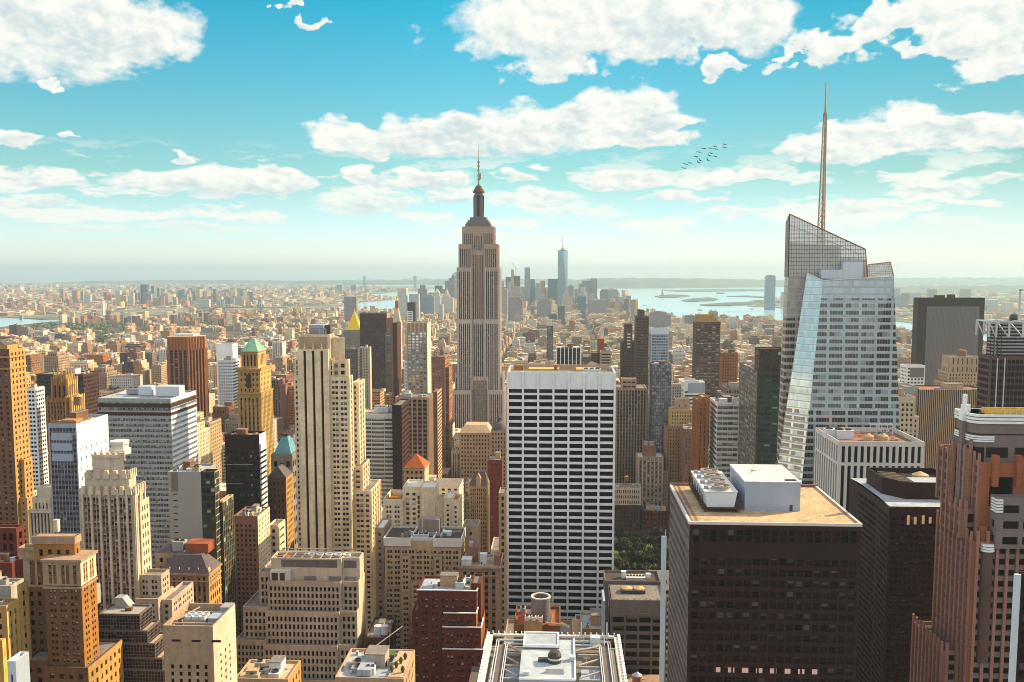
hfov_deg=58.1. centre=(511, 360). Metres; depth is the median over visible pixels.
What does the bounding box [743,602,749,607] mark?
window
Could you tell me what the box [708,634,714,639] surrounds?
window
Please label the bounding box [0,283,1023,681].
city mass
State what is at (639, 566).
tree
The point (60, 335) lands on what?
building
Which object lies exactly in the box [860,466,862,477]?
window
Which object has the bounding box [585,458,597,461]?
window
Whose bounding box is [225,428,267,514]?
black block
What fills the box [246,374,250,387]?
arched window
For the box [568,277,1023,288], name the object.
hills
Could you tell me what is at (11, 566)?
brick block
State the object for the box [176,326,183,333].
building
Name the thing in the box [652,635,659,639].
window
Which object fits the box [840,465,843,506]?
window
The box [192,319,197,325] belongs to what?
building
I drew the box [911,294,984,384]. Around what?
black slab
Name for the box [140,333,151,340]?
building
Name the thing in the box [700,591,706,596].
window
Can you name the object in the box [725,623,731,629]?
window
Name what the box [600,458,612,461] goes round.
window
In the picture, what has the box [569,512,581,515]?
window
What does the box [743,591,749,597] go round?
window
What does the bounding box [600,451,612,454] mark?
window
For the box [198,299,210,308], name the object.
riverside tower
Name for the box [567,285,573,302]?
office tower
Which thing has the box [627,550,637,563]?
tree
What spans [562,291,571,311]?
stepped block
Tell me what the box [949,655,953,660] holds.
window
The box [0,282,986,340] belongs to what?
water
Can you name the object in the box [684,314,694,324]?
building
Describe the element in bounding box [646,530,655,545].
tree
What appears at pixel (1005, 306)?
waterfront tower
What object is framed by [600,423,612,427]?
window
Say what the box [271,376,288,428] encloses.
building
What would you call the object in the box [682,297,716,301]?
island
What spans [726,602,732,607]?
window
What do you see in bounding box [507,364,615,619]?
office slab
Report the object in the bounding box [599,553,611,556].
window
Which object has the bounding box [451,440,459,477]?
building
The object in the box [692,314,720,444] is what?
arched tower
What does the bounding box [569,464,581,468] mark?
window
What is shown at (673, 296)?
island
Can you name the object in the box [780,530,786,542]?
window
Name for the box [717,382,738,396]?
building
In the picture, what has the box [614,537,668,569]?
park ground
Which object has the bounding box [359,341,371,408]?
white tower
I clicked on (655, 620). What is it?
window
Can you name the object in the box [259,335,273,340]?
building
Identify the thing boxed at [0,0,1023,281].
sky
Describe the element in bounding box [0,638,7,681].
gold block
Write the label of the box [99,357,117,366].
building
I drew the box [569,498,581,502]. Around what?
window
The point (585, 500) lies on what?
window
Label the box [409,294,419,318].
pale block
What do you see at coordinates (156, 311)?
shore
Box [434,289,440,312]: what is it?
courthouse
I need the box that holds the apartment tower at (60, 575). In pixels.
[18,519,123,681]
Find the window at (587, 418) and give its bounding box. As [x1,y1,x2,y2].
[585,416,597,420]
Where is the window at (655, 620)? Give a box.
[653,618,659,622]
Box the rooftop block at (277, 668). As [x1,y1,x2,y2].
[237,655,300,681]
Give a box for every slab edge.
[659,529,666,681]
[1008,571,1023,681]
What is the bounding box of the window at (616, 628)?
[612,625,623,630]
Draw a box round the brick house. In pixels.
[640,504,668,530]
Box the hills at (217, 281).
[56,280,298,283]
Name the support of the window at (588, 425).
in the office slab
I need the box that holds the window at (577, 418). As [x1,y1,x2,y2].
[570,416,582,420]
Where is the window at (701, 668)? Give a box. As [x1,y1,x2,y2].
[699,666,704,671]
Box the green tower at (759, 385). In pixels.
[738,347,781,464]
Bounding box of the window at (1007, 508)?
[1004,505,1018,512]
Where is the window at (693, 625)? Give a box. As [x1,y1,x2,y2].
[691,623,697,628]
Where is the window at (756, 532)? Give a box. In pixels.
[754,530,760,541]
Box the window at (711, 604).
[709,602,714,607]
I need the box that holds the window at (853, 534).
[850,531,856,543]
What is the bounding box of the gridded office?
[383,516,465,648]
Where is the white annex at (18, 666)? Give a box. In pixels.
[7,651,29,681]
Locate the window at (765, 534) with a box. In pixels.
[762,530,768,541]
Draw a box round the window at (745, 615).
[743,613,749,618]
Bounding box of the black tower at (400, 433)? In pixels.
[392,399,409,489]
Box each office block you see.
[577,296,585,316]
[667,464,862,681]
[681,378,704,405]
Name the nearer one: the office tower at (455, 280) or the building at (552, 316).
the building at (552, 316)
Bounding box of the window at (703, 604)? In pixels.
[700,601,706,607]
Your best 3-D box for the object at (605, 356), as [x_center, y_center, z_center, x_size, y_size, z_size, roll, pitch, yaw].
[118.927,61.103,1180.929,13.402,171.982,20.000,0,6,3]
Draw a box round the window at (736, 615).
[734,613,740,618]
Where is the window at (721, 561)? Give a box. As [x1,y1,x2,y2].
[718,558,724,564]
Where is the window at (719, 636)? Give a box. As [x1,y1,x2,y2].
[717,634,722,639]
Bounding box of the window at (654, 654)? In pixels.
[652,652,659,656]
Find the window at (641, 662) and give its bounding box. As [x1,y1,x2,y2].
[639,660,649,664]
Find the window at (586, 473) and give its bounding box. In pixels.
[584,471,597,475]
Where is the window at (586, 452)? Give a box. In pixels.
[585,451,597,454]
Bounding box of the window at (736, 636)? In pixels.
[734,634,740,639]
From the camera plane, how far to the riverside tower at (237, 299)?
6986.76 m
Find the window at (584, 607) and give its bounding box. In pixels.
[583,606,595,609]
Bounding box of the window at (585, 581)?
[584,579,596,583]
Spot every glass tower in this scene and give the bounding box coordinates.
[48,393,108,549]
[524,267,529,305]
[535,283,539,297]
[648,328,668,443]
[775,82,899,483]
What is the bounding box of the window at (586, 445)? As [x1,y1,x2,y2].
[585,444,597,447]
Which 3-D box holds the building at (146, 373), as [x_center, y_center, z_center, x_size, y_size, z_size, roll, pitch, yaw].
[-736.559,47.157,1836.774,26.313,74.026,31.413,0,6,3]
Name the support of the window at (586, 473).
in the office slab
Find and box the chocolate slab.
[391,322,401,403]
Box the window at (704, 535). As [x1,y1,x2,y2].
[701,529,707,540]
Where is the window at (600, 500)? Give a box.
[599,499,611,502]
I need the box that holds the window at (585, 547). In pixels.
[584,546,596,549]
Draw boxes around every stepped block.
[537,298,551,316]
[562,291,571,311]
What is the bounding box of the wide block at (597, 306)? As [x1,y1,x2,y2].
[588,299,606,313]
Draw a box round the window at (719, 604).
[717,602,723,607]
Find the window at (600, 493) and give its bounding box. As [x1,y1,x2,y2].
[599,492,612,495]
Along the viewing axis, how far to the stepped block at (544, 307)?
4894.52 m
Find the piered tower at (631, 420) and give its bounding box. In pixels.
[615,377,646,482]
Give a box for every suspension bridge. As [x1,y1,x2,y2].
[202,299,287,310]
[342,276,444,287]
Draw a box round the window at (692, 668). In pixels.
[690,666,696,671]
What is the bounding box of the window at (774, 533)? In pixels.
[771,530,777,542]
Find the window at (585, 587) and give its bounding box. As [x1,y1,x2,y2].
[584,586,595,589]
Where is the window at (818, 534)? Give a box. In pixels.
[815,531,821,542]
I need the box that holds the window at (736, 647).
[733,645,739,650]
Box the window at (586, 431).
[585,430,597,433]
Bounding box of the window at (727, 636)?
[725,634,731,639]
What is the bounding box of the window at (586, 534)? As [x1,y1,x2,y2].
[584,532,596,536]
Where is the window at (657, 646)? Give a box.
[652,643,659,648]
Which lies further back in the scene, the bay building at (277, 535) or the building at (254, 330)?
the building at (254, 330)
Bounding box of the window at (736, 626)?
[734,624,740,629]
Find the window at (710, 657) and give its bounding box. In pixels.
[708,655,713,660]
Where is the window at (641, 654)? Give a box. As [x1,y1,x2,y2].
[639,652,649,656]
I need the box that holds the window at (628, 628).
[626,626,636,630]
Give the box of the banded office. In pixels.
[365,404,392,506]
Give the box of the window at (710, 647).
[708,645,713,650]
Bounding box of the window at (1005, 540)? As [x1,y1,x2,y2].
[1002,537,1016,544]
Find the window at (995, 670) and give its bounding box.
[993,668,998,672]
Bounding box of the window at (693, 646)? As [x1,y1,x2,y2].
[691,644,696,649]
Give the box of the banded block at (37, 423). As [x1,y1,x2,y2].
[27,374,48,489]
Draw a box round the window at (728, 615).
[726,613,731,618]
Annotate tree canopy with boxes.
[31,321,608,345]
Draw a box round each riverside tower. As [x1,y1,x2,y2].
[60,289,64,301]
[72,290,78,302]
[80,291,84,301]
[84,295,91,302]
[101,301,105,314]
[115,290,121,302]
[140,284,148,303]
[151,285,155,297]
[157,288,160,296]
[178,290,185,303]
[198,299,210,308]
[213,289,217,302]
[219,296,229,303]
[235,296,239,304]
[337,285,342,291]
[344,297,357,321]
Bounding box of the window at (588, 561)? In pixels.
[584,559,596,563]
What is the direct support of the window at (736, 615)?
in the office block at (764, 564)
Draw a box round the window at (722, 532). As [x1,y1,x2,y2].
[719,529,725,541]
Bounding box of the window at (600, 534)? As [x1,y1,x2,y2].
[599,533,611,536]
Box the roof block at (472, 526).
[463,519,479,551]
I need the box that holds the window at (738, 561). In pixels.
[736,559,741,564]
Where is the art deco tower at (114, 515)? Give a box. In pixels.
[79,439,193,631]
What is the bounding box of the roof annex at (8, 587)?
[0,570,23,597]
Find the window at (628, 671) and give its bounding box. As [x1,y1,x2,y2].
[626,669,636,673]
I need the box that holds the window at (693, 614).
[691,612,697,617]
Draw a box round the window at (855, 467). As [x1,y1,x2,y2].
[853,466,856,477]
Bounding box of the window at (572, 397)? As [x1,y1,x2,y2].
[570,395,582,399]
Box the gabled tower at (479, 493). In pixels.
[468,471,489,551]
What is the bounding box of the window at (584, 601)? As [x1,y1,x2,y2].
[583,599,595,603]
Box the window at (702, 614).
[700,612,706,617]
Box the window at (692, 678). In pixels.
[690,676,696,681]
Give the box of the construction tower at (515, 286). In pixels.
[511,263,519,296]
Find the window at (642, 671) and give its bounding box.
[639,669,649,673]
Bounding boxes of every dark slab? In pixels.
[35,367,99,449]
[359,313,389,388]
[558,306,564,324]
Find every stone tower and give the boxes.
[0,340,34,543]
[294,324,381,633]
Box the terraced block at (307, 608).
[236,548,364,681]
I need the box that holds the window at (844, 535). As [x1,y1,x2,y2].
[841,531,847,543]
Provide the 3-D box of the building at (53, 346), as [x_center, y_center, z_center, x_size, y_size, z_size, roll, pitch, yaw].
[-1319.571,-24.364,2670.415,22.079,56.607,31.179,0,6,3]
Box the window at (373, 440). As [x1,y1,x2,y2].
[372,439,383,441]
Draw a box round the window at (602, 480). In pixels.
[600,478,612,482]
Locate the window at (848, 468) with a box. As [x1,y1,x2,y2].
[846,466,849,510]
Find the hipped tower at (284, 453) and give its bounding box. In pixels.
[271,432,297,549]
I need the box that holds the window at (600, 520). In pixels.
[599,519,611,522]
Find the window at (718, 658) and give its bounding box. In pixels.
[716,655,722,661]
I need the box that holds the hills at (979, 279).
[894,277,1023,281]
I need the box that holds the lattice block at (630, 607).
[601,570,666,681]
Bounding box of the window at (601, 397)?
[600,396,613,399]
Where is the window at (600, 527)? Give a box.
[599,526,611,529]
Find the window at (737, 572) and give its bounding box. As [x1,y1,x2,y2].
[735,569,741,575]
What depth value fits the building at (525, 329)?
3675.18 m
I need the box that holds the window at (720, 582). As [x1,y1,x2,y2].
[718,580,724,585]
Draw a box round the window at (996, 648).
[994,646,999,651]
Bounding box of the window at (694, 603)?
[691,601,697,606]
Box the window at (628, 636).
[626,634,636,639]
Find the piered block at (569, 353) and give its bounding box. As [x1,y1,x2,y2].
[556,343,580,363]
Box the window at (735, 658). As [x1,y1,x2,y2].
[733,656,739,661]
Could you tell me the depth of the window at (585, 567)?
541.92 m
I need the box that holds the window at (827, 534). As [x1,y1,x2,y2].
[824,531,830,542]
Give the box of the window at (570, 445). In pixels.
[569,444,582,447]
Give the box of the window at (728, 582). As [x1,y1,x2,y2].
[726,580,732,585]
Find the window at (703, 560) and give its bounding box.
[701,558,707,563]
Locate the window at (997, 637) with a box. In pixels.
[995,635,1000,640]
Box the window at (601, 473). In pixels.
[600,472,612,475]
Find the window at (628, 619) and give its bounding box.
[626,617,636,621]
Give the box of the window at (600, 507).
[599,506,611,509]
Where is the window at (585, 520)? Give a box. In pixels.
[584,519,596,522]
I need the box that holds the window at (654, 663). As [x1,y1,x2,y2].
[652,661,658,665]
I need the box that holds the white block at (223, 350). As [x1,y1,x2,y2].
[216,343,237,403]
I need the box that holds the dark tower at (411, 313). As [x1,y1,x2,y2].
[407,302,415,322]
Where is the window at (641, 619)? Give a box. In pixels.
[639,617,650,622]
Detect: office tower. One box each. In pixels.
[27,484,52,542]
[98,385,197,568]
[218,356,239,406]
[418,285,432,295]
[435,285,442,292]
[445,274,454,298]
[454,272,456,298]
[507,281,510,290]
[530,279,534,302]
[548,279,557,303]
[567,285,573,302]
[579,278,589,298]
[590,278,596,298]
[600,289,607,298]
[608,289,617,307]
[649,311,670,327]
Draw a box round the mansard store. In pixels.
[459,422,491,478]
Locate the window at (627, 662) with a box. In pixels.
[625,660,636,664]
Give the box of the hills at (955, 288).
[894,285,1023,292]
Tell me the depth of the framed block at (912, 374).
1056.35 m
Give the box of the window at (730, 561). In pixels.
[727,558,733,564]
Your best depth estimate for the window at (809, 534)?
286.97 m
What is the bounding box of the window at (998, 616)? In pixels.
[996,614,1001,618]
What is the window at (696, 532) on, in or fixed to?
in the office block at (764, 564)
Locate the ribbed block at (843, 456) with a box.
[814,423,924,510]
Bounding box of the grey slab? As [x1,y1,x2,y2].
[502,289,507,314]
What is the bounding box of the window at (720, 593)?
[717,591,723,596]
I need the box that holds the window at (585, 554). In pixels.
[584,553,596,556]
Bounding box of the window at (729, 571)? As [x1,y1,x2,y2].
[727,569,732,575]
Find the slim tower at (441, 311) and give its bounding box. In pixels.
[439,304,443,319]
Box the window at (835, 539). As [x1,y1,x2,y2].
[832,531,838,542]
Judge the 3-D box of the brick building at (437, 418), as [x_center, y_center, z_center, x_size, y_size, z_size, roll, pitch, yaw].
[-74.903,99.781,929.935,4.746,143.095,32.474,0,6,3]
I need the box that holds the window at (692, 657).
[690,655,696,660]
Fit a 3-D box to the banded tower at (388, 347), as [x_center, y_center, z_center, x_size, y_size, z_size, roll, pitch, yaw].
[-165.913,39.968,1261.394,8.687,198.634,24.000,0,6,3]
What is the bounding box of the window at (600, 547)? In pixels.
[599,546,611,549]
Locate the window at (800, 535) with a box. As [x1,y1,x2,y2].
[797,531,803,542]
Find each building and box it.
[0,335,15,339]
[9,323,21,335]
[22,324,32,336]
[34,329,47,335]
[36,335,53,343]
[44,347,69,371]
[49,330,64,336]
[49,343,61,349]
[55,332,69,339]
[62,334,75,342]
[67,342,81,353]
[70,358,96,370]
[77,332,92,336]
[81,340,92,354]
[83,332,91,341]
[85,351,109,364]
[92,344,102,352]
[94,364,116,389]
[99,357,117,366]
[99,384,125,396]
[102,350,116,357]
[106,340,121,351]
[109,373,142,387]
[112,353,119,362]
[113,362,123,373]
[119,348,128,362]
[122,334,135,341]
[122,357,140,373]
[125,342,144,350]
[127,315,131,322]
[127,348,142,359]
[136,356,148,368]
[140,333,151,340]
[141,366,151,384]
[145,324,153,330]
[145,348,157,375]
[151,361,166,384]
[154,337,166,347]
[155,538,221,602]
[158,347,166,362]
[161,328,173,338]
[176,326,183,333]
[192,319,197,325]
[197,417,210,463]
[200,412,222,482]
[212,401,235,431]
[224,407,237,432]
[227,337,236,342]
[234,504,270,635]
[242,318,249,323]
[252,326,256,335]
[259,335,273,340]
[264,329,275,335]
[270,519,285,556]
[271,368,293,383]
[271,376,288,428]
[272,340,285,358]
[273,415,283,442]
[273,418,276,451]
[275,354,286,372]
[276,323,285,328]
[278,326,283,333]
[285,328,293,338]
[290,428,294,442]
[292,317,300,323]
[311,317,316,323]
[328,323,339,328]
[335,626,414,681]
[364,617,395,648]
[385,392,391,406]
[395,390,433,474]
[403,454,429,483]
[433,388,441,477]
[438,338,445,347]
[439,334,449,345]
[441,288,453,315]
[442,468,450,477]
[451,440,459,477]
[457,541,503,645]
[463,490,468,520]
[491,415,506,486]
[491,537,498,551]
[504,619,572,645]
[505,320,514,333]
[507,349,516,357]
[512,337,519,347]
[514,592,568,645]
[515,313,523,324]
[515,357,527,363]
[517,336,524,344]
[522,327,529,331]
[522,332,534,344]
[524,340,535,354]
[527,318,536,326]
[528,328,539,338]
[528,353,535,363]
[529,359,544,363]
[535,328,546,335]
[537,324,546,328]
[538,335,545,345]
[549,313,556,319]
[560,331,570,338]
[561,335,565,344]
[569,319,574,331]
[571,330,578,336]
[571,336,581,344]
[572,608,600,647]
[581,353,589,364]
[583,337,589,348]
[590,338,596,349]
[590,338,603,364]
[599,326,603,337]
[603,326,607,336]
[605,315,612,322]
[614,475,640,531]
[620,314,628,319]
[626,672,658,681]
[635,441,667,507]
[663,397,691,517]
[668,351,672,363]
[669,329,672,349]
[671,347,685,365]
[671,364,674,380]
[671,378,680,405]
[675,371,691,377]
[677,331,683,340]
[678,323,688,328]
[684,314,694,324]
[708,310,717,319]
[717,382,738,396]
[719,343,737,389]
[722,338,734,349]
[724,328,730,334]
[730,330,737,340]
[741,321,752,327]
[741,325,753,333]
[742,332,751,339]
[749,333,759,344]
[757,321,763,328]
[759,333,772,339]
[762,323,773,328]
[763,328,774,335]
[772,335,780,346]
[896,335,900,342]
[897,347,906,353]
[897,353,910,368]
[898,388,918,438]
[934,349,977,386]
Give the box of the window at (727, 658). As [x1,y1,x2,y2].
[725,656,730,661]
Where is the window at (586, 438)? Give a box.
[585,437,597,440]
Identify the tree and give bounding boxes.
[614,529,626,537]
[614,540,625,557]
[614,558,621,569]
[617,560,632,569]
[618,539,639,552]
[619,552,630,560]
[622,555,633,566]
[624,530,633,537]
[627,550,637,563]
[628,536,639,551]
[631,541,645,551]
[631,552,647,565]
[633,531,644,538]
[635,563,650,570]
[640,534,653,549]
[644,551,659,566]
[645,547,659,555]
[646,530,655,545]
[649,536,660,545]
[650,565,658,569]
[651,527,664,536]
[653,531,669,544]
[653,552,668,564]
[656,561,668,569]
[657,547,668,555]
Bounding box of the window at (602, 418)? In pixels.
[600,416,612,420]
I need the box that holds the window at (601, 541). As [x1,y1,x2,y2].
[599,539,611,543]
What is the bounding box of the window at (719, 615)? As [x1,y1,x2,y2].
[717,612,723,618]
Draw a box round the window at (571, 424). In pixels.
[570,423,582,426]
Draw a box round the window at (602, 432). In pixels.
[600,430,612,434]
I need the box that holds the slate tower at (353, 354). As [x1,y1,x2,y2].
[345,346,361,380]
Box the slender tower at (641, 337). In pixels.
[634,309,648,425]
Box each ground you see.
[0,314,735,536]
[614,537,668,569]
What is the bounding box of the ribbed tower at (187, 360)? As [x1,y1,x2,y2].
[166,333,208,416]
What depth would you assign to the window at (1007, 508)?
304.36 m
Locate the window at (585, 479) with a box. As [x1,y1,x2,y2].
[584,478,596,481]
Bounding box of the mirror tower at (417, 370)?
[404,321,430,392]
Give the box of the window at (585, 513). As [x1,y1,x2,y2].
[584,512,596,515]
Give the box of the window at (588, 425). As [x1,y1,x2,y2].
[585,423,597,427]
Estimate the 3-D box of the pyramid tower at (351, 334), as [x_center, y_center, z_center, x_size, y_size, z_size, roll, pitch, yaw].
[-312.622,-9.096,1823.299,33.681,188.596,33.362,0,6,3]
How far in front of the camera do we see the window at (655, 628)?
412.68 m
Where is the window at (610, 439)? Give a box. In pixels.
[600,437,612,441]
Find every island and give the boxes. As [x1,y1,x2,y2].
[655,294,689,297]
[664,289,763,291]
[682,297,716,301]
[700,301,758,305]
[726,295,763,297]
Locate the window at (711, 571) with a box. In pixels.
[709,569,715,574]
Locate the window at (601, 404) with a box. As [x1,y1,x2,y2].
[600,403,612,406]
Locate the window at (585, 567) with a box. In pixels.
[584,566,596,569]
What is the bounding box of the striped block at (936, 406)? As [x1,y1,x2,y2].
[898,382,976,468]
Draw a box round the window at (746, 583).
[744,580,750,586]
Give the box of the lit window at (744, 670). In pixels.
[742,668,747,672]
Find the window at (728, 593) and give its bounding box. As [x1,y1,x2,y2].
[726,591,732,596]
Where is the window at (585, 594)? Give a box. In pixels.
[584,593,595,596]
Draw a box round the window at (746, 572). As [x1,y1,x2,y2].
[744,570,750,575]
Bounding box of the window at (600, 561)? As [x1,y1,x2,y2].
[599,560,611,563]
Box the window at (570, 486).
[569,485,581,488]
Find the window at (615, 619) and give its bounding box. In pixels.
[612,617,623,621]
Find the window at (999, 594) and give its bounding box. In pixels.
[997,592,1002,596]
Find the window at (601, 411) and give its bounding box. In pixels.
[600,410,612,413]
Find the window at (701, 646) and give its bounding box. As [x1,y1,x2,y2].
[699,644,705,649]
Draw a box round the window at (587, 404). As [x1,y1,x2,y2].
[585,402,597,406]
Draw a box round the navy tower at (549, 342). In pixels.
[547,326,552,359]
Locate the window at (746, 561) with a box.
[744,559,750,564]
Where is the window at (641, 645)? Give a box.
[639,643,649,647]
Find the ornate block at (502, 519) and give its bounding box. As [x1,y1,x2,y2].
[499,487,506,643]
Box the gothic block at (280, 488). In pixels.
[267,464,293,549]
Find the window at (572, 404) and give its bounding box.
[570,402,582,406]
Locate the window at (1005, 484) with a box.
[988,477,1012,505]
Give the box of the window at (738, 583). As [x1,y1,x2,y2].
[735,580,741,586]
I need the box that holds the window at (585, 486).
[584,485,596,488]
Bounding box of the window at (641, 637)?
[639,635,650,639]
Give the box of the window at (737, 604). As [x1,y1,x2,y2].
[735,602,740,607]
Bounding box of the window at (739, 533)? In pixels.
[736,530,742,541]
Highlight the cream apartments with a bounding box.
[383,479,461,526]
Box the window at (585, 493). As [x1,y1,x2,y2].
[584,492,596,495]
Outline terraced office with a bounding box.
[97,583,164,681]
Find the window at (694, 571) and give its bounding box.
[692,569,698,574]
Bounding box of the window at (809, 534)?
[806,531,812,542]
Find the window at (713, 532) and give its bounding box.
[710,529,716,541]
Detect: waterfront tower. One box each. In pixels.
[764,275,775,310]
[780,292,783,306]
[894,288,899,294]
[895,295,901,308]
[901,293,909,306]
[909,292,921,303]
[927,289,936,296]
[959,289,970,297]
[985,300,997,310]
[1001,302,1012,311]
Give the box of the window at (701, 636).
[699,634,705,639]
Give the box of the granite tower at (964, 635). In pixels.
[909,394,1023,681]
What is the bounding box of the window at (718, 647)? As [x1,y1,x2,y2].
[716,645,722,650]
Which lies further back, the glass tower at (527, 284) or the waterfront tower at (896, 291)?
the waterfront tower at (896, 291)
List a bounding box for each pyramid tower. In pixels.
[236,338,273,475]
[343,309,359,347]
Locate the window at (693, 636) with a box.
[691,633,697,639]
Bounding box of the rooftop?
[477,622,627,681]
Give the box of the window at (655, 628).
[653,626,659,630]
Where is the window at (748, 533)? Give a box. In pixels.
[745,530,751,541]
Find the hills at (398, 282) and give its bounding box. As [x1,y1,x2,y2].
[299,279,582,284]
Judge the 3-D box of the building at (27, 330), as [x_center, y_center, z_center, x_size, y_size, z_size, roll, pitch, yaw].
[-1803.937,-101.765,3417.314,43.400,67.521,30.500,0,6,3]
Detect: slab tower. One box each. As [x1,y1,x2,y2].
[168,459,237,638]
[620,324,633,383]
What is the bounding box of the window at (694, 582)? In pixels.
[692,580,698,585]
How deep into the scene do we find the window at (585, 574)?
542.32 m
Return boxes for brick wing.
[375,518,390,616]
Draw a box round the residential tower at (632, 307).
[631,300,634,314]
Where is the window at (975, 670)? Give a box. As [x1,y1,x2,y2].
[973,667,978,672]
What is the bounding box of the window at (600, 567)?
[599,566,611,569]
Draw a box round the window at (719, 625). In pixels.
[717,623,723,628]
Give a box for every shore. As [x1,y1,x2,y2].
[0,283,434,319]
[748,293,1023,333]
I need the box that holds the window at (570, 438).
[569,437,582,440]
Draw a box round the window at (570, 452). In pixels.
[569,451,581,454]
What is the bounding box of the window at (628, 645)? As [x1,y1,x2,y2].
[626,643,636,647]
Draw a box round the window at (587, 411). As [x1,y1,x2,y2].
[585,409,597,413]
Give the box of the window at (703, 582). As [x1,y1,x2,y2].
[700,580,706,585]
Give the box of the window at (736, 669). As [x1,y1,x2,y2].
[733,666,739,672]
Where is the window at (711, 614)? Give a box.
[708,612,714,617]
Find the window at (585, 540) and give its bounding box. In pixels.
[584,539,596,542]
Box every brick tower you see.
[431,346,452,467]
[487,451,502,551]
[691,394,708,482]
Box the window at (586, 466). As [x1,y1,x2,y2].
[584,464,597,468]
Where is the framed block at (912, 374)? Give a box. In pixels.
[900,364,924,384]
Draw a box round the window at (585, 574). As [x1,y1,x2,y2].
[584,573,596,576]
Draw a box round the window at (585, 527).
[584,526,596,529]
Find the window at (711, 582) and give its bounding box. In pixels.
[709,580,715,585]
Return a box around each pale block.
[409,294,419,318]
[729,316,736,327]
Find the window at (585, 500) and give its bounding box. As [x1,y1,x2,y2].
[584,499,596,502]
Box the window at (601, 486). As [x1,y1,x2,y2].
[600,485,612,488]
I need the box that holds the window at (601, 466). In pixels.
[600,465,612,468]
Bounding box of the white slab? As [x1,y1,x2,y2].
[397,288,407,318]
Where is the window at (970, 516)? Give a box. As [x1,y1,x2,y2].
[967,514,972,521]
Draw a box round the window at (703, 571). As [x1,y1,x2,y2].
[701,569,707,574]
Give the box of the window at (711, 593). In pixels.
[709,591,715,596]
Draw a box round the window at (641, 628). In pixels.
[639,626,650,630]
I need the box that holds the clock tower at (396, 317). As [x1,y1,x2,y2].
[393,296,402,374]
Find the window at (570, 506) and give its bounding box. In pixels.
[569,505,581,508]
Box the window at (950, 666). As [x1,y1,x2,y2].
[948,664,953,669]
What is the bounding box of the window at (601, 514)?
[599,512,611,516]
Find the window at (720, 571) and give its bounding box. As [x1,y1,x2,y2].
[718,569,724,574]
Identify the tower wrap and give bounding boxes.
[540,281,544,292]
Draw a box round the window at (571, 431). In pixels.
[570,430,582,433]
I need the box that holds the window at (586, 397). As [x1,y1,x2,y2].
[585,396,597,399]
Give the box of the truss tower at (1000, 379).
[975,289,1023,407]
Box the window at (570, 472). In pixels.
[569,471,581,474]
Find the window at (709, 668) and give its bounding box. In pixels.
[707,666,713,671]
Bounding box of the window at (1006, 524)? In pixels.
[1003,521,1017,528]
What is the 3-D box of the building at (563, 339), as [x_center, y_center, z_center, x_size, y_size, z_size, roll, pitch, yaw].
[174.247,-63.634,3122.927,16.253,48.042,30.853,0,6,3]
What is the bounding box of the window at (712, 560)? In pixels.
[710,558,715,563]
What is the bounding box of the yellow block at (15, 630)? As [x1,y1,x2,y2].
[0,580,31,659]
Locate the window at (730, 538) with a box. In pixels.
[727,530,733,541]
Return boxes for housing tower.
[141,318,144,325]
[185,313,191,319]
[196,310,203,321]
[203,313,211,320]
[205,327,213,331]
[224,325,233,330]
[235,323,242,330]
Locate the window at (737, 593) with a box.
[735,591,741,596]
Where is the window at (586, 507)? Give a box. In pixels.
[584,505,596,509]
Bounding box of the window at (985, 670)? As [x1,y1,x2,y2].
[983,668,988,672]
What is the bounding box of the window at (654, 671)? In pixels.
[652,669,658,673]
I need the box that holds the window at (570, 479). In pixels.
[569,478,581,481]
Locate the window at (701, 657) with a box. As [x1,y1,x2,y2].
[699,655,705,660]
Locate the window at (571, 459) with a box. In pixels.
[569,457,581,461]
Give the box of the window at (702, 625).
[700,623,705,628]
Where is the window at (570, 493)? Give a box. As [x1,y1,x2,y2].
[569,492,581,495]
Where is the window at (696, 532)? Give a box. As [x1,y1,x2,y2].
[693,529,699,540]
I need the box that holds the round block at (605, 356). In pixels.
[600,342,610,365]
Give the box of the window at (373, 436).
[372,435,383,437]
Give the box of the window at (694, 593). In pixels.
[692,590,697,596]
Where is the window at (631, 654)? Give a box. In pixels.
[625,651,636,656]
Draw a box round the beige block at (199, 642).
[163,602,236,681]
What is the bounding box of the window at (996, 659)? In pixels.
[994,657,999,662]
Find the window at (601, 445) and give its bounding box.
[600,444,612,447]
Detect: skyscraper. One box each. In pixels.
[453,145,505,428]
[558,245,567,305]
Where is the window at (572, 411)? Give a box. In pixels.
[570,409,582,413]
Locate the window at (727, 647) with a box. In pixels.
[725,645,731,650]
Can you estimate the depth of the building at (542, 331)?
3462.74 m
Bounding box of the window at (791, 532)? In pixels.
[788,530,795,542]
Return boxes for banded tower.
[385,318,392,393]
[709,395,738,480]
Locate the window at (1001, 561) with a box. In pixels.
[999,559,1004,563]
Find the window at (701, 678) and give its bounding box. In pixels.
[699,676,704,681]
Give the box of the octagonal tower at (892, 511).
[848,467,939,681]
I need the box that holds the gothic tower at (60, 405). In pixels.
[46,365,84,483]
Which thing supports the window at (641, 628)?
in the lattice block at (630, 607)
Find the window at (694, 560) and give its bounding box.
[692,558,698,563]
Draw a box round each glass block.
[420,296,434,315]
[649,360,670,454]
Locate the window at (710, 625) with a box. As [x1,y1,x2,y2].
[708,623,714,628]
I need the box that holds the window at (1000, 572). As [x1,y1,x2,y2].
[998,570,1003,574]
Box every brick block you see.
[0,524,24,556]
[0,553,23,577]
[408,572,487,681]
[508,297,522,320]
[680,423,691,482]

